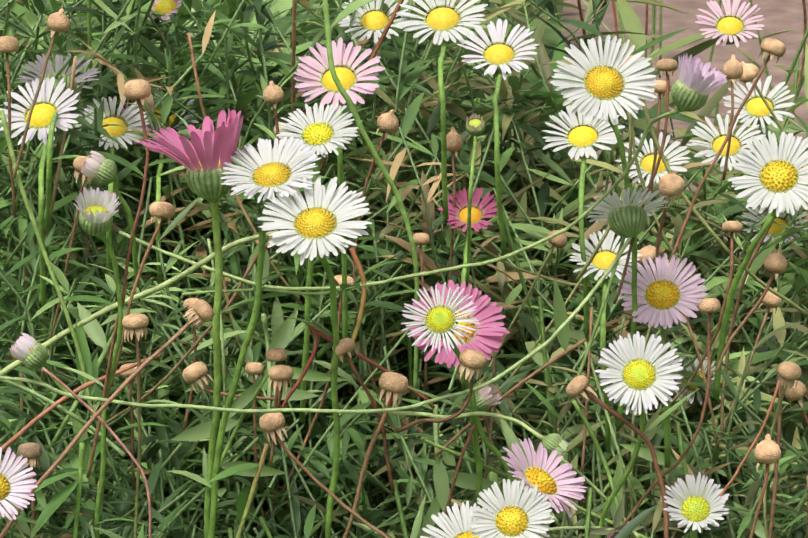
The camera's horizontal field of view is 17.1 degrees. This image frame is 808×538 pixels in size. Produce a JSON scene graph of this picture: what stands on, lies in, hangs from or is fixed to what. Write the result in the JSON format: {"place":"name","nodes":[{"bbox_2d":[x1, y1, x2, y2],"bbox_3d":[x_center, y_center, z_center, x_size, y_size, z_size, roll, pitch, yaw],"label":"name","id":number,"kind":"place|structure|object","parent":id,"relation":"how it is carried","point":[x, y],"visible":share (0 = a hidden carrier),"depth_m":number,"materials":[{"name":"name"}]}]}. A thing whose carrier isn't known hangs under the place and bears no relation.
{"place":"outdoors","nodes":[
{"label":"outdoors","id":0,"kind":"place"},
{"bbox_2d":[55,481,444,537],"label":"leaves","id":1,"kind":"object","parent":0,"point":[146,527],"visible":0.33,"depth_m":5.22,"materials":[{"name":"green plant"}]},
{"bbox_2d":[0,0,563,275],"bbox_3d":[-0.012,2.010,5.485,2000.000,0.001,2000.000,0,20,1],"label":"ground","id":2,"kind":"structure","parent":0,"point":[551,34],"depth_m":14.47,"materials":[{"name":"brown soil"}]},
{"bbox_2d":[1,0,639,193],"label":"foliage","id":3,"kind":"object","parent":2,"relation":"on","point":[531,9],"visible":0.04,"depth_m":10.79,"materials":[{"name":"green plant"}]},
{"bbox_2d":[16,0,806,416],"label":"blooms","id":4,"kind":"object","parent":3,"relation":"on","point":[162,6],"visible":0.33,"depth_m":6.87,"materials":[{"name":"green plant"}]},
{"bbox_2d":[338,0,411,43],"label":"daisy","id":5,"kind":"object","parent":4,"relation":"attached to","point":[371,22],"visible":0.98,"depth_m":6.52,"materials":[{"name":"white plant"}]},
{"bbox_2d":[457,19,538,260],"bbox_3d":[0.214,-0.293,6.099,0.194,0.379,0.716,0,20,1],"label":"daisy","id":6,"kind":"object","parent":4,"relation":"attached to","point":[499,57],"visible":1,"depth_m":6.30,"materials":[{"name":"white plant"}]},
{"bbox_2d":[0,0,807,537],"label":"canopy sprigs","id":7,"kind":"object","parent":2,"relation":"on","point":[20,246],"visible":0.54,"depth_m":6.07,"materials":[{"name":"green plant"}]},
{"bbox_2d":[0,36,18,217],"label":"seed","id":8,"kind":"object","parent":7,"relation":"attached to","point":[9,44],"visible":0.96,"depth_m":5.50,"materials":[{"name":"brown plant"}]},
{"bbox_2d":[0,447,37,519],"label":"daisy","id":9,"kind":"object","parent":7,"relation":"on","point":[16,486],"visible":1,"depth_m":4.64,"materials":[{"name":"white plant"}]},
{"bbox_2d":[18,443,41,537],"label":"seed","id":10,"kind":"object","parent":7,"relation":"on","point":[31,453],"visible":0.79,"depth_m":5.07,"materials":[{"name":"brown plant"}]},
{"bbox_2d":[0,77,79,311],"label":"daisy","id":11,"kind":"object","parent":7,"relation":"on","point":[44,109],"visible":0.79,"depth_m":5.69,"materials":[{"name":"white plant"}]},
{"bbox_2d":[16,53,100,231],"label":"daisy","id":12,"kind":"object","parent":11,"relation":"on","point":[49,73],"visible":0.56,"depth_m":5.88,"materials":[{"name":"white plant"}]},
{"bbox_2d":[0,110,112,421],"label":"tall stem","id":13,"kind":"object","parent":7,"relation":"on","point":[86,364],"visible":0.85,"depth_m":5.06,"materials":[{"name":"green plant"}]},
{"bbox_2d":[13,8,69,177],"bbox_3d":[-0.670,-0.324,4.973,0.118,0.323,0.044,0,20,1],"label":"seed","id":14,"kind":"object","parent":13,"relation":"attached to","point":[59,22],"visible":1,"depth_m":4.93,"materials":[{"name":"brown plant"}]},
{"bbox_2d":[80,151,139,286],"bbox_3d":[-0.551,-0.086,5.132,0.128,0.301,0.064,-13,23,-31],"label":"daisy bud","id":15,"kind":"object","parent":13,"relation":"attached to","point":[101,170],"visible":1,"depth_m":5.07,"materials":[{"name":"green plant"}]},
{"bbox_2d":[0,230,277,375],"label":"stem","id":16,"kind":"object","parent":13,"relation":"attached to","point":[96,315],"visible":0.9,"depth_m":5.07,"materials":[{"name":"green plant"}]},
{"bbox_2d":[108,201,174,398],"bbox_3d":[-0.492,0.080,4.976,0.156,0.416,0.046,-10,22,-25],"label":"seed","id":17,"kind":"object","parent":13,"relation":"attached to","point":[159,210],"visible":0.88,"depth_m":4.93,"materials":[{"name":"brown plant"}]},
{"bbox_2d":[64,187,122,537],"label":"daisy bud","id":18,"kind":"object","parent":7,"relation":"on","point":[97,213],"visible":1,"depth_m":4.81,"materials":[{"name":"green plant"}]},
{"bbox_2d":[42,367,150,537],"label":"flower stem","id":19,"kind":"object","parent":7,"relation":"on","point":[87,406],"visible":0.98,"depth_m":4.79,"materials":[{"name":"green plant"}]},
{"bbox_2d":[75,96,149,300],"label":"daisy","id":20,"kind":"object","parent":7,"relation":"on","point":[120,134],"visible":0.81,"depth_m":6.12,"materials":[{"name":"white plant"}]},
{"bbox_2d":[120,363,141,489],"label":"seed","id":21,"kind":"object","parent":7,"relation":"on","point":[126,374],"visible":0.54,"depth_m":5.29,"materials":[{"name":"brown plant"}]},
{"bbox_2d":[122,313,148,537],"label":"seed","id":22,"kind":"object","parent":7,"relation":"on","point":[135,324],"visible":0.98,"depth_m":4.79,"materials":[{"name":"brown plant"}]},
{"bbox_2d":[122,104,165,150],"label":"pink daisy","id":23,"kind":"object","parent":7,"relation":"on","point":[130,146],"visible":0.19,"depth_m":6.33,"materials":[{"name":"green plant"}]},
{"bbox_2d":[129,88,198,301],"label":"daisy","id":24,"kind":"object","parent":7,"relation":"on","point":[186,118],"visible":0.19,"depth_m":6.11,"materials":[{"name":"green plant"}]},
{"bbox_2d":[139,109,261,537],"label":"daisy","id":25,"kind":"object","parent":7,"relation":"on","point":[205,155],"visible":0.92,"depth_m":4.80,"materials":[{"name":"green plant"}]},
{"bbox_2d":[86,79,150,477],"bbox_3d":[-0.513,0.028,4.894,0.149,0.755,0.073,-11,23,-28],"label":"seed","id":26,"kind":"object","parent":25,"relation":"attached to","point":[139,90],"visible":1,"depth_m":4.82,"materials":[{"name":"brown plant"}]},
{"bbox_2d":[268,365,293,407],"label":"seed","id":27,"kind":"object","parent":25,"relation":"attached to","point":[278,374],"visible":0.9,"depth_m":4.91,"materials":[{"name":"beige plant"}]},
{"bbox_2d":[182,361,274,400],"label":"seed","id":28,"kind":"object","parent":7,"relation":"on","point":[195,371],"visible":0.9,"depth_m":5.27,"materials":[{"name":"brown plant"}]},
{"bbox_2d":[166,136,320,537],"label":"white daisy","id":29,"kind":"object","parent":7,"relation":"on","point":[275,167],"visible":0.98,"depth_m":4.78,"materials":[{"name":"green plant"}]},
{"bbox_2d":[182,273,365,307],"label":"leafy stem","id":30,"kind":"object","parent":29,"relation":"attached to","point":[276,292],"visible":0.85,"depth_m":4.89,"materials":[{"name":"green plant"}]},
{"bbox_2d":[266,348,286,464],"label":"seed","id":31,"kind":"object","parent":7,"relation":"on","point":[275,355],"visible":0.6,"depth_m":4.96,"materials":[{"name":"brown plant"}]},
{"bbox_2d":[250,195,306,238],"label":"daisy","id":32,"kind":"object","parent":7,"relation":"on","point":[268,230],"visible":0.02,"depth_m":6.34,"materials":[{"name":"green plant"}]},
{"bbox_2d":[274,123,292,285],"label":"seed","id":33,"kind":"object","parent":7,"relation":"attached to","point":[278,256],"visible":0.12,"depth_m":6.12,"materials":[{"name":"brown plant"}]},
{"bbox_2d":[257,176,371,537],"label":"white daisy","id":34,"kind":"object","parent":7,"relation":"on","point":[318,226],"visible":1,"depth_m":4.68,"materials":[{"name":"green plant"}]},
{"bbox_2d":[281,325,332,407],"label":"flower stem","id":35,"kind":"object","parent":34,"relation":"attached to","point":[316,332],"visible":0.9,"depth_m":4.87,"materials":[{"name":"brown plant"}]},
{"bbox_2d":[276,103,358,422],"bbox_3d":[-0.165,0.014,5.286,0.164,0.672,0.146,0,20,1],"label":"white daisy","id":36,"kind":"object","parent":7,"relation":"on","point":[321,137],"visible":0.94,"depth_m":5.20,"materials":[{"name":"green plant"}]},
{"bbox_2d":[294,37,384,354],"bbox_3d":[-0.117,-0.140,5.543,0.180,0.644,0.224,-14,24,-33],"label":"daisy","id":37,"kind":"object","parent":7,"relation":"on","point":[315,73],"visible":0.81,"depth_m":5.48,"materials":[{"name":"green plant"}]},
{"bbox_2d":[322,0,419,397],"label":"stem","id":38,"kind":"object","parent":7,"relation":"on","point":[344,94],"visible":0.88,"depth_m":5.12,"materials":[{"name":"green plant"}]},
{"bbox_2d":[0,183,807,537],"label":"leaves","id":39,"kind":"object","parent":7,"relation":"on","point":[280,339],"visible":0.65,"depth_m":5.25,"materials":[{"name":"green plant"}]},
{"bbox_2d":[1,353,161,451],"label":"brown stem","id":40,"kind":"object","parent":39,"relation":"attached to","point":[44,413],"visible":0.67,"depth_m":5.03,"materials":[{"name":"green plant"}]},
{"bbox_2d":[245,362,263,463],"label":"seed","id":41,"kind":"object","parent":39,"relation":"attached to","point":[254,368],"visible":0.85,"depth_m":5.38,"materials":[{"name":"brown plant"}]},
{"bbox_2d":[0,187,668,412],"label":"daisy","id":42,"kind":"object","parent":39,"relation":"attached to","point":[627,219],"visible":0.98,"depth_m":5.02,"materials":[{"name":"green plant"}]},
{"bbox_2d":[10,333,77,400],"bbox_3d":[-0.647,0.179,4.849,0.122,0.133,0.052,0,20,1],"label":"daisy bud","id":43,"kind":"object","parent":42,"relation":"attached to","point":[29,351],"visible":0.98,"depth_m":4.82,"materials":[{"name":"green plant"}]},
{"bbox_2d":[0,299,214,537],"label":"seed","id":44,"kind":"object","parent":42,"relation":"attached to","point":[202,310],"visible":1,"depth_m":4.76,"materials":[{"name":"brown plant"}]},
{"bbox_2d":[259,412,389,537],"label":"seed","id":45,"kind":"object","parent":42,"relation":"attached to","point":[271,423],"visible":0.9,"depth_m":4.81,"materials":[{"name":"brown plant"}]},
{"bbox_2d":[343,372,407,537],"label":"seed","id":46,"kind":"object","parent":42,"relation":"attached to","point":[394,384],"visible":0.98,"depth_m":4.81,"materials":[{"name":"brown plant"}]},
{"bbox_2d":[119,53,728,290],"bbox_3d":[0.011,-0.192,5.068,1.187,0.512,0.102,5,21,13],"label":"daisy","id":47,"kind":"object","parent":42,"relation":"attached to","point":[695,84],"visible":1,"depth_m":4.91,"materials":[{"name":"green plant"}]},
{"bbox_2d":[396,349,486,432],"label":"seed","id":48,"kind":"object","parent":42,"relation":"attached to","point":[472,360],"visible":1,"depth_m":4.75,"materials":[{"name":"brown plant"}]},
{"bbox_2d":[401,282,519,504],"bbox_3d":[0.102,0.320,4.873,0.265,0.620,0.164,0,20,1],"label":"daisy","id":49,"kind":"object","parent":42,"relation":"attached to","point":[440,321],"visible":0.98,"depth_m":4.76,"materials":[{"name":"white plant"}]},
{"bbox_2d":[356,352,434,408],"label":"stem","id":50,"kind":"object","parent":49,"relation":"attached to","point":[382,369],"visible":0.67,"depth_m":4.92,"materials":[{"name":"brown plant"}]},
{"bbox_2d":[382,411,569,457],"bbox_3d":[0.127,0.295,4.847,0.345,0.073,0.043,4,20,12],"label":"daisy bud","id":51,"kind":"object","parent":49,"relation":"attached to","point":[556,442],"visible":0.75,"depth_m":4.83,"materials":[{"name":"green plant"}]},
{"bbox_2d":[550,35,656,426],"bbox_3d":[0.401,-0.026,5.006,0.179,0.839,0.308,15,25,35],"label":"white daisy","id":52,"kind":"object","parent":42,"relation":"attached to","point":[603,83],"visible":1,"depth_m":4.84,"materials":[{"name":"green plant"}]},
{"bbox_2d":[613,59,677,303],"bbox_3d":[0.461,-0.164,5.093,0.048,0.464,0.141,19,27,41],"label":"seed","id":53,"kind":"object","parent":42,"relation":"attached to","point":[668,66],"visible":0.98,"depth_m":5.05,"materials":[{"name":"brown plant"}]},
{"bbox_2d":[349,247,366,342],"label":"flower stem","id":54,"kind":"object","parent":39,"relation":"attached to","point":[364,289],"visible":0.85,"depth_m":4.96,"materials":[{"name":"brown plant"}]},
{"bbox_2d":[595,331,697,537],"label":"white daisy","id":55,"kind":"object","parent":39,"relation":"attached to","point":[641,377],"visible":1,"depth_m":4.82,"materials":[{"name":"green plant"}]},
{"bbox_2d":[616,298,720,532],"bbox_3d":[0.485,0.277,4.918,0.223,0.436,0.062,-12,23,-30],"label":"seed","id":56,"kind":"object","parent":39,"relation":"attached to","point":[709,306],"visible":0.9,"depth_m":4.91,"materials":[{"name":"brown plant"}]},
{"bbox_2d":[715,248,787,372],"bbox_3d":[0.629,0.074,4.950,0.166,0.212,0.044,-10,22,-26],"label":"seed","id":57,"kind":"object","parent":39,"relation":"attached to","point":[775,263],"visible":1,"depth_m":4.94,"materials":[{"name":"brown plant"}]},
{"bbox_2d":[413,233,429,392],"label":"seed","id":58,"kind":"object","parent":7,"relation":"attached to","point":[421,238],"visible":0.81,"depth_m":5.69,"materials":[{"name":"brown plant"}]},
{"bbox_2d":[396,0,487,219],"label":"daisy","id":59,"kind":"object","parent":7,"relation":"on","point":[441,23],"visible":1,"depth_m":5.67,"materials":[{"name":"white plant"}]},
{"bbox_2d":[446,127,462,279],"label":"seed","id":60,"kind":"object","parent":7,"relation":"on","point":[454,140],"visible":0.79,"depth_m":5.90,"materials":[{"name":"brown plant"}]},
{"bbox_2d":[409,280,509,508],"bbox_3d":[0.111,0.339,5.090,0.213,0.639,0.162,-13,24,-32],"label":"daisy","id":61,"kind":"object","parent":7,"relation":"on","point":[484,340],"visible":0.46,"depth_m":5.00,"materials":[{"name":"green plant"}]},
{"bbox_2d":[468,383,500,411],"bbox_3d":[0.149,0.237,5.012,0.064,0.060,0.049,0,20,1],"label":"flower bud","id":62,"kind":"object","parent":61,"relation":"attached to","point":[485,397],"visible":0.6,"depth_m":5.00,"materials":[{"name":"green plant"}]},
{"bbox_2d":[438,187,497,390],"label":"daisy","id":63,"kind":"object","parent":7,"relation":"on","point":[478,217],"visible":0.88,"depth_m":5.89,"materials":[{"name":"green plant"}]},
{"bbox_2d":[465,114,484,286],"bbox_3d":[0.144,-0.129,5.455,0.040,0.335,0.209,0,20,1],"label":"flower bud","id":64,"kind":"object","parent":7,"relation":"on","point":[475,126],"visible":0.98,"depth_m":5.43,"materials":[{"name":"green plant"}]},
{"bbox_2d":[483,351,496,492],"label":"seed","id":65,"kind":"object","parent":7,"relation":"on","point":[492,411],"visible":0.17,"depth_m":5.30,"materials":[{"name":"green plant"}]},
{"bbox_2d":[542,105,624,342],"bbox_3d":[0.389,-0.096,5.787,0.182,0.411,0.477,0,20,1],"label":"daisy","id":66,"kind":"object","parent":7,"relation":"on","point":[585,139],"visible":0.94,"depth_m":5.88,"materials":[{"name":"white plant"}]},
{"bbox_2d":[569,229,641,452],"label":"daisy","id":67,"kind":"object","parent":7,"relation":"on","point":[601,262],"visible":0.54,"depth_m":5.57,"materials":[{"name":"white plant"}]},
{"bbox_2d":[566,375,668,537],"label":"seed","id":68,"kind":"object","parent":7,"relation":"attached to","point":[579,385],"visible":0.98,"depth_m":4.85,"materials":[{"name":"brown plant"}]},
{"bbox_2d":[615,132,690,186],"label":"daisy","id":69,"kind":"object","parent":7,"relation":"on","point":[645,161],"visible":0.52,"depth_m":6.31,"materials":[{"name":"white plant"}]},
{"bbox_2d":[650,80,670,193],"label":"seed","id":70,"kind":"object","parent":7,"relation":"on","point":[660,87],"visible":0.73,"depth_m":5.47,"materials":[{"name":"brown plant"}]},
{"bbox_2d":[668,354,731,404],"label":"daisy","id":71,"kind":"object","parent":7,"relation":"on","point":[698,394],"visible":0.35,"depth_m":6.30,"materials":[{"name":"white plant"}]},
{"bbox_2d":[686,114,765,170],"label":"daisy","id":72,"kind":"object","parent":7,"relation":"on","point":[714,145],"visible":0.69,"depth_m":6.10,"materials":[{"name":"white plant"}]},
{"bbox_2d":[722,54,742,180],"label":"seed","id":73,"kind":"object","parent":7,"relation":"on","point":[732,69],"visible":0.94,"depth_m":5.46,"materials":[{"name":"brown plant"}]},
{"bbox_2d":[719,382,779,495],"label":"thin stem","id":74,"kind":"object","parent":7,"relation":"on","point":[755,439],"visible":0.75,"depth_m":4.85,"materials":[{"name":"brown plant"}]},
{"bbox_2d":[723,75,794,133],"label":"daisy","id":75,"kind":"object","parent":7,"relation":"on","point":[755,110],"visible":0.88,"depth_m":6.51,"materials":[{"name":"white plant"}]},
{"bbox_2d":[749,434,780,537],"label":"seed","id":76,"kind":"object","parent":7,"relation":"attached to","point":[767,451],"visible":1,"depth_m":4.79,"materials":[{"name":"brown plant"}]},
{"bbox_2d":[741,201,807,244],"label":"daisy","id":77,"kind":"object","parent":7,"relation":"on","point":[775,230],"visible":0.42,"depth_m":6.72,"materials":[{"name":"white plant"}]},
{"bbox_2d":[0,0,807,537],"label":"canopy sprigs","id":78,"kind":"object","parent":2,"relation":"on","point":[634,28],"visible":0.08,"depth_m":7.01,"materials":[{"name":"green plant"}]},
{"bbox_2d":[213,261,270,306],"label":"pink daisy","id":79,"kind":"object","parent":78,"relation":"on","point":[238,298],"visible":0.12,"depth_m":6.32,"materials":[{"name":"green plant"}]},
{"bbox_2d":[695,0,764,46],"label":"pink daisy","id":80,"kind":"object","parent":78,"relation":"on","point":[730,28],"visible":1,"depth_m":6.93,"materials":[{"name":"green plant"}]},
{"bbox_2d":[1,0,807,534],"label":"foliage","id":81,"kind":"object","parent":2,"relation":"on","point":[793,88],"depth_m":7.73,"materials":[{"name":"green plant"}]},
{"bbox_2d":[25,205,807,537],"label":"foliage","id":82,"kind":"object","parent":2,"relation":"on","point":[539,357],"visible":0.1,"depth_m":6.07,"materials":[{"name":"green plant"}]},
{"bbox_2d":[0,442,84,537],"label":"green stem","id":83,"kind":"object","parent":82,"relation":"on","point":[56,501],"visible":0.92,"depth_m":4.82,"materials":[{"name":"green plant"}]},
{"bbox_2d":[208,443,268,537],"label":"green stem","id":84,"kind":"object","parent":82,"relation":"on","point":[246,495],"visible":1,"depth_m":4.87,"materials":[{"name":"green plant"}]},
{"bbox_2d":[332,338,394,491],"bbox_3d":[-0.073,0.264,4.910,0.113,0.296,0.044,0,20,1],"label":"seed","id":85,"kind":"object","parent":82,"relation":"attached to","point":[345,346],"visible":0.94,"depth_m":4.87,"materials":[{"name":"brown plant"}]},
{"bbox_2d":[137,503,659,537],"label":"leaves","id":86,"kind":"object","parent":82,"relation":"on","point":[629,527],"visible":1,"depth_m":4.13,"materials":[{"name":"green plant"}]},
{"bbox_2d":[663,472,729,537],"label":"daisy","id":87,"kind":"object","parent":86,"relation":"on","point":[695,506],"visible":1,"depth_m":4.30,"materials":[{"name":"white plant"}]},
{"bbox_2d":[420,501,495,537],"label":"daisy","id":88,"kind":"object","parent":82,"relation":"on","point":[466,531],"visible":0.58,"depth_m":4.62,"materials":[{"name":"white plant"}]},
{"bbox_2d":[469,479,554,537],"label":"daisy","id":89,"kind":"object","parent":82,"relation":"on","point":[510,518],"visible":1,"depth_m":4.50,"materials":[{"name":"white plant"}]},
{"bbox_2d":[501,438,587,517],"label":"pink daisy","id":90,"kind":"object","parent":82,"relation":"on","point":[549,476],"visible":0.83,"depth_m":4.64,"materials":[{"name":"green plant"}]},
{"bbox_2d":[531,496,644,537],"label":"green leaves","id":91,"kind":"object","parent":82,"relation":"attached to","point":[598,530],"visible":0.85,"depth_m":4.91,"materials":[{"name":"green plant"}]},
{"bbox_2d":[713,131,807,399],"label":"white daisy","id":92,"kind":"object","parent":82,"relation":"on","point":[779,180],"visible":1,"depth_m":4.91,"materials":[{"name":"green plant"}]},
{"bbox_2d":[8,33,807,537],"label":"spent stems","id":93,"kind":"object","parent":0,"point":[670,183],"visible":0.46,"depth_m":5.63,"materials":[{"name":"brown plant"}]},
{"bbox_2d":[617,253,707,467],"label":"pink daisy","id":94,"kind":"object","parent":93,"relation":"on","point":[664,299],"visible":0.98,"depth_m":5.22,"materials":[{"name":"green plant"}]},
{"bbox_2d":[669,38,785,261],"bbox_3d":[0.645,-0.237,5.394,0.251,0.443,0.050,-9,22,-24],"label":"seed","id":95,"kind":"object","parent":93,"relation":"attached to","point":[772,47],"visible":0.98,"depth_m":5.37,"materials":[{"name":"brown plant"}]},
{"bbox_2d":[548,0,807,318],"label":"ground","id":96,"kind":"structure","parent":0,"point":[780,15],"depth_m":14.40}
]}

